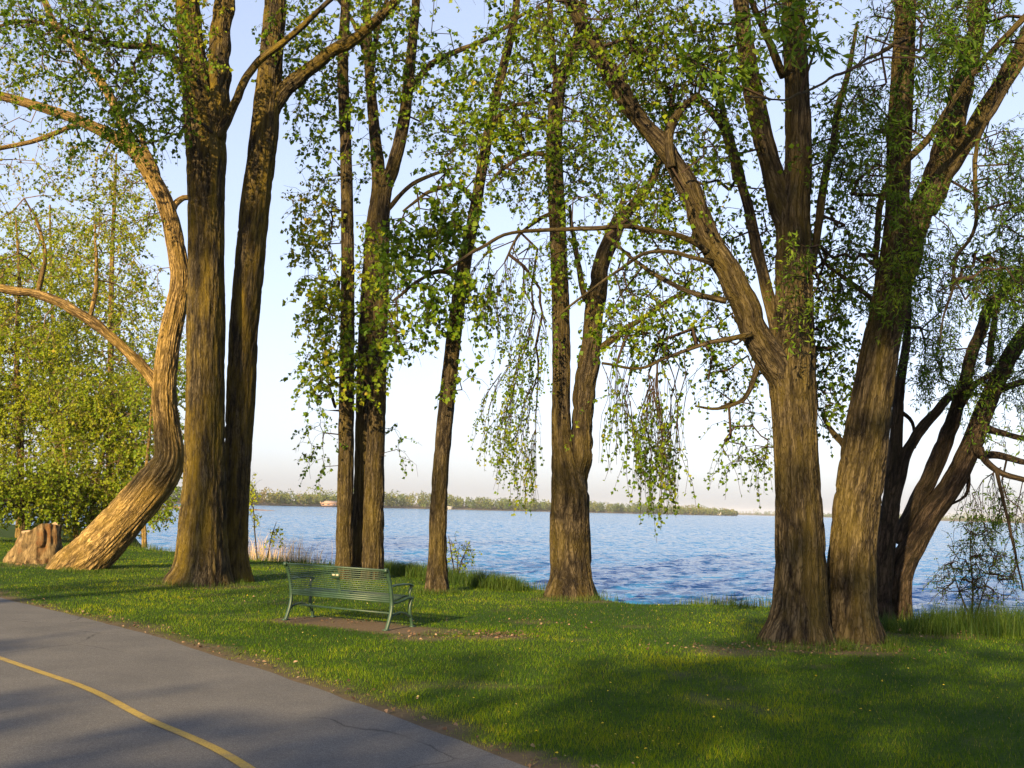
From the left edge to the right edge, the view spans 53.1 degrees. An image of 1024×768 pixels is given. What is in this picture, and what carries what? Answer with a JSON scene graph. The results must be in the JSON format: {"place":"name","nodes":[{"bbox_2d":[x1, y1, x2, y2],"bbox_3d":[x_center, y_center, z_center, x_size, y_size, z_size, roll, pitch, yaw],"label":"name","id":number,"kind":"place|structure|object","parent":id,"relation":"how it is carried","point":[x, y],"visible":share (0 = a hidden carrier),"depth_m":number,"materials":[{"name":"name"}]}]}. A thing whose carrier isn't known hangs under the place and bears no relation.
{"place":"outdoors","nodes":[
{"label":"outdoors","id":0,"kind":"place"},
{"bbox_2d":[0,560,45,567],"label":"bank grass","id":1,"kind":"structure","parent":0,"point":[2,564],"depth_m":24.23,"materials":[{"name":"green plant"}]},
{"bbox_2d":[60,564,141,573],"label":"bank grass","id":2,"kind":"structure","parent":0,"point":[129,570],"depth_m":23.04,"materials":[{"name":"green plant"}]},
{"bbox_2d":[156,576,246,588],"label":"bank grass","id":3,"kind":"structure","parent":0,"point":[194,585],"depth_m":20.22,"materials":[{"name":"green plant"}]},
{"bbox_2d":[164,505,273,510],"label":"headland","id":4,"kind":"structure","parent":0,"point":[249,509],"depth_m":305.73,"materials":[{"name":"stone"}]},
{"bbox_2d":[0,597,528,767],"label":"path","id":5,"kind":"structure","parent":0,"point":[255,717],"depth_m":8.12,"materials":[{"name":"grey asphalt"}]},
{"bbox_2d":[0,656,254,767],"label":"path line","id":6,"kind":"object","parent":5,"relation":"on","point":[236,760],"visible":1,"depth_m":7.89,"materials":[{"name":"yellow paint"}]},
{"bbox_2d":[415,586,466,594],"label":"bank grass","id":7,"kind":"structure","parent":0,"point":[426,592],"depth_m":20.07,"materials":[{"name":"green plant"}]},
{"bbox_2d":[171,500,736,515],"bbox_3d":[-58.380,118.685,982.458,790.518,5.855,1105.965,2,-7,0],"label":"shore","id":8,"kind":"structure","parent":0,"point":[395,506],"depth_m":909.72,"materials":[{"name":"green plant"}]},
{"bbox_2d":[320,501,336,505],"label":"house","id":9,"kind":"structure","parent":8,"relation":"on","point":[328,503],"depth_m":745.86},
{"bbox_2d":[13,481,737,514],"bbox_3d":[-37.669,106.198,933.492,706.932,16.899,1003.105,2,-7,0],"label":"wood","id":10,"kind":"object","parent":8,"relation":"on","point":[310,499],"visible":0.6,"depth_m":918.40,"materials":[{"name":"green plant"}]},
{"bbox_2d":[384,559,540,591],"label":"bank grass","id":11,"kind":"structure","parent":0,"point":[480,580],"depth_m":22.61,"materials":[{"name":"green plant"}]},
{"bbox_2d":[0,524,1023,767],"bbox_3d":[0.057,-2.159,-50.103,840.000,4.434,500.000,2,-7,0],"label":"lawn ground","id":12,"kind":"structure","parent":0,"point":[516,755],"depth_m":11.04,"materials":[{"name":"green plant"}]},
{"bbox_2d":[2,522,62,564],"bbox_3d":[-11.677,4.019,25.677,2.573,1.087,1.470,-1,-7,20],"label":"tree stump","id":13,"kind":"object","parent":12,"relation":"on","point":[40,544],"visible":0.84,"depth_m":25.63,"materials":[{"name":"brown wood"}]},
{"bbox_2d":[0,454,93,535],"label":"shaded bush","id":14,"kind":"object","parent":12,"relation":"on","point":[35,480],"visible":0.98,"depth_m":36.09,"materials":[{"name":"green plant"}]},
{"bbox_2d":[0,217,102,537],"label":"yellow green tree","id":15,"kind":"object","parent":12,"relation":"on","point":[17,428],"visible":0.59,"depth_m":41.22,"materials":[{"name":"green plant"}]},
{"bbox_2d":[6,357,172,540],"bbox_3d":[-16.036,2.575,38.888,7.491,7.623,4.492,2,-7,0],"label":"dense bush","id":16,"kind":"object","parent":12,"relation":"on","point":[96,414],"visible":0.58,"depth_m":38.01,"materials":[{"name":"green plant"}]},
{"bbox_2d":[0,200,185,518],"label":"back thicket tree","id":17,"kind":"object","parent":12,"relation":"on","point":[52,237],"visible":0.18,"depth_m":51.91,"materials":[{"name":"green plant"}]},
{"bbox_2d":[0,0,187,569],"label":"leaning tree","id":18,"kind":"object","parent":12,"relation":"on","point":[105,538],"visible":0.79,"depth_m":24.54,"materials":[{"name":"green plant"}]},
{"bbox_2d":[26,153,185,484],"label":"tree","id":19,"kind":"object","parent":12,"relation":"on","point":[109,346],"visible":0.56,"depth_m":44.09,"materials":[{"name":"green plant"}]},
{"bbox_2d":[118,321,185,547],"bbox_3d":[-12.447,1.593,36.173,2.820,8.313,3.170,4,-7,-18],"label":"waterside tree","id":20,"kind":"object","parent":12,"relation":"on","point":[147,453],"visible":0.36,"depth_m":35.76,"materials":[{"name":"green plant"}]},
{"bbox_2d":[0,0,419,586],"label":"cottonwood tree","id":21,"kind":"object","parent":12,"relation":"on","point":[212,542],"visible":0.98,"depth_m":21.40,"materials":[{"name":"green plant"}]},
{"bbox_2d":[249,474,285,558],"bbox_3d":[-7.098,3.775,29.283,1.309,2.452,0.798,2,-7,0],"label":"sapling","id":22,"kind":"object","parent":12,"relation":"on","point":[258,522],"visible":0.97,"depth_m":29.19,"materials":[{"name":"green plant"}]},
{"bbox_2d":[248,530,334,563],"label":"reeds","id":23,"kind":"object","parent":12,"relation":"on","point":[280,556],"visible":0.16,"depth_m":29.59,"materials":[{"name":"beige plant"}]},
{"bbox_2d":[281,561,414,630],"bbox_3d":[-2.344,3.002,14.625,1.899,0.852,0.712,-3,-8,31],"label":"park bench","id":24,"kind":"object","parent":12,"relation":"on","point":[390,597],"visible":1,"depth_m":14.42,"materials":[{"name":"green metal"}]},
{"bbox_2d":[251,0,525,579],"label":"slender tree","id":25,"kind":"object","parent":12,"relation":"on","point":[360,528],"visible":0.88,"depth_m":23.82,"materials":[{"name":"green plant"}]},
{"bbox_2d":[447,531,482,572],"bbox_3d":[-1.258,4.242,24.296,0.922,1.493,0.861,7,-9,-37],"label":"sapling","id":26,"kind":"object","parent":12,"relation":"on","point":[458,553],"visible":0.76,"depth_m":24.26,"materials":[{"name":"green plant"}]},
{"bbox_2d":[359,0,578,592],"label":"slim tree","id":27,"kind":"object","parent":12,"relation":"on","point":[445,231],"visible":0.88,"depth_m":20.61,"materials":[{"name":"green plant"}]},
{"bbox_2d":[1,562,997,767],"bbox_3d":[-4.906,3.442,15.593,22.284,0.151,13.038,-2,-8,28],"label":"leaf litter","id":28,"kind":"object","parent":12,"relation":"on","point":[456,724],"visible":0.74,"depth_m":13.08,"materials":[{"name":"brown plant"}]},
{"bbox_2d":[31,589,997,757],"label":"dandelions","id":29,"kind":"object","parent":12,"relation":"on","point":[611,682],"visible":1,"depth_m":8.98,"materials":[{"name":"yellow plant"}]},
{"bbox_2d":[454,0,682,599],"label":"forked tree","id":30,"kind":"object","parent":12,"relation":"on","point":[570,553],"visible":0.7,"depth_m":20.48,"materials":[{"name":"green plant"}]},
{"bbox_2d":[429,0,886,645],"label":"stout tree","id":31,"kind":"object","parent":12,"relation":"on","point":[799,608],"visible":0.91,"depth_m":14.45,"materials":[{"name":"green plant"}]},
{"bbox_2d":[674,0,1023,644],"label":"rough bark willow","id":32,"kind":"object","parent":12,"relation":"on","point":[863,442],"visible":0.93,"depth_m":14.40,"materials":[{"name":"green plant"}]},
{"bbox_2d":[864,226,1006,619],"bbox_3d":[7.249,0.620,17.821,2.322,7.567,2.059,2,-7,0],"label":"dark stemmed tree","id":33,"kind":"object","parent":12,"relation":"on","point":[899,458],"visible":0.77,"depth_m":17.49,"materials":[{"name":"green plant"}]},
{"bbox_2d":[892,243,1023,619],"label":"leaning willow","id":34,"kind":"object","parent":12,"relation":"on","point":[929,504],"visible":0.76,"depth_m":17.62,"materials":[{"name":"green plant"}]},
{"bbox_2d":[922,517,1023,615],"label":"sapling","id":35,"kind":"object","parent":12,"relation":"on","point":[973,580],"visible":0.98,"depth_m":16.31,"materials":[{"name":"green plant"}]},
{"bbox_2d":[0,0,1023,519],"label":"sky","id":36,"kind":"structure","parent":0,"point":[411,401],"materials":[{"name":"white"}]},
{"bbox_2d":[3,504,1023,618],"bbox_3d":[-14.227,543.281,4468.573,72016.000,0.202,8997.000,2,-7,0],"label":"lake water","id":37,"kind":"structure","parent":0,"point":[685,557],"depth_m":72.03,"materials":[{"name":"blue liquid"}]},
{"bbox_2d":[128,539,912,620],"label":"bank grass","id":38,"kind":"structure","parent":0,"point":[731,602],"depth_m":19.69,"materials":[{"name":"green plant"}]},
{"bbox_2d":[532,591,604,601],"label":"bank grass","id":39,"kind":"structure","parent":0,"point":[593,598],"depth_m":19.39,"materials":[{"name":"green plant"}]},
{"bbox_2d":[742,632,864,652],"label":"bank grass","id":40,"kind":"structure","parent":0,"point":[838,643],"depth_m":13.21,"materials":[{"name":"green plant"}]},
{"bbox_2d":[796,635,912,652],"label":"bank grass","id":41,"kind":"structure","parent":0,"point":[894,646],"depth_m":13.40,"materials":[{"name":"green plant"}]},
{"bbox_2d":[738,513,1023,522],"bbox_3d":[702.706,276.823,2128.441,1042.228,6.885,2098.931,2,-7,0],"label":"distant shore","id":42,"kind":"structure","parent":0,"point":[941,520],"depth_m":1774.89,"materials":[{"name":"green plant"}]},
{"bbox_2d":[604,508,1022,521],"bbox_3d":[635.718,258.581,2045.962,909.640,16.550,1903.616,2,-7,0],"label":"distant wood","id":43,"kind":"object","parent":42,"relation":"on","point":[825,515],"visible":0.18,"depth_m":1778.56,"materials":[{"name":"green plant"}]},
{"bbox_2d":[879,594,1023,639],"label":"bank grass","id":44,"kind":"structure","parent":0,"point":[1006,622],"depth_m":15.59,"materials":[{"name":"green plant"}]}
]}

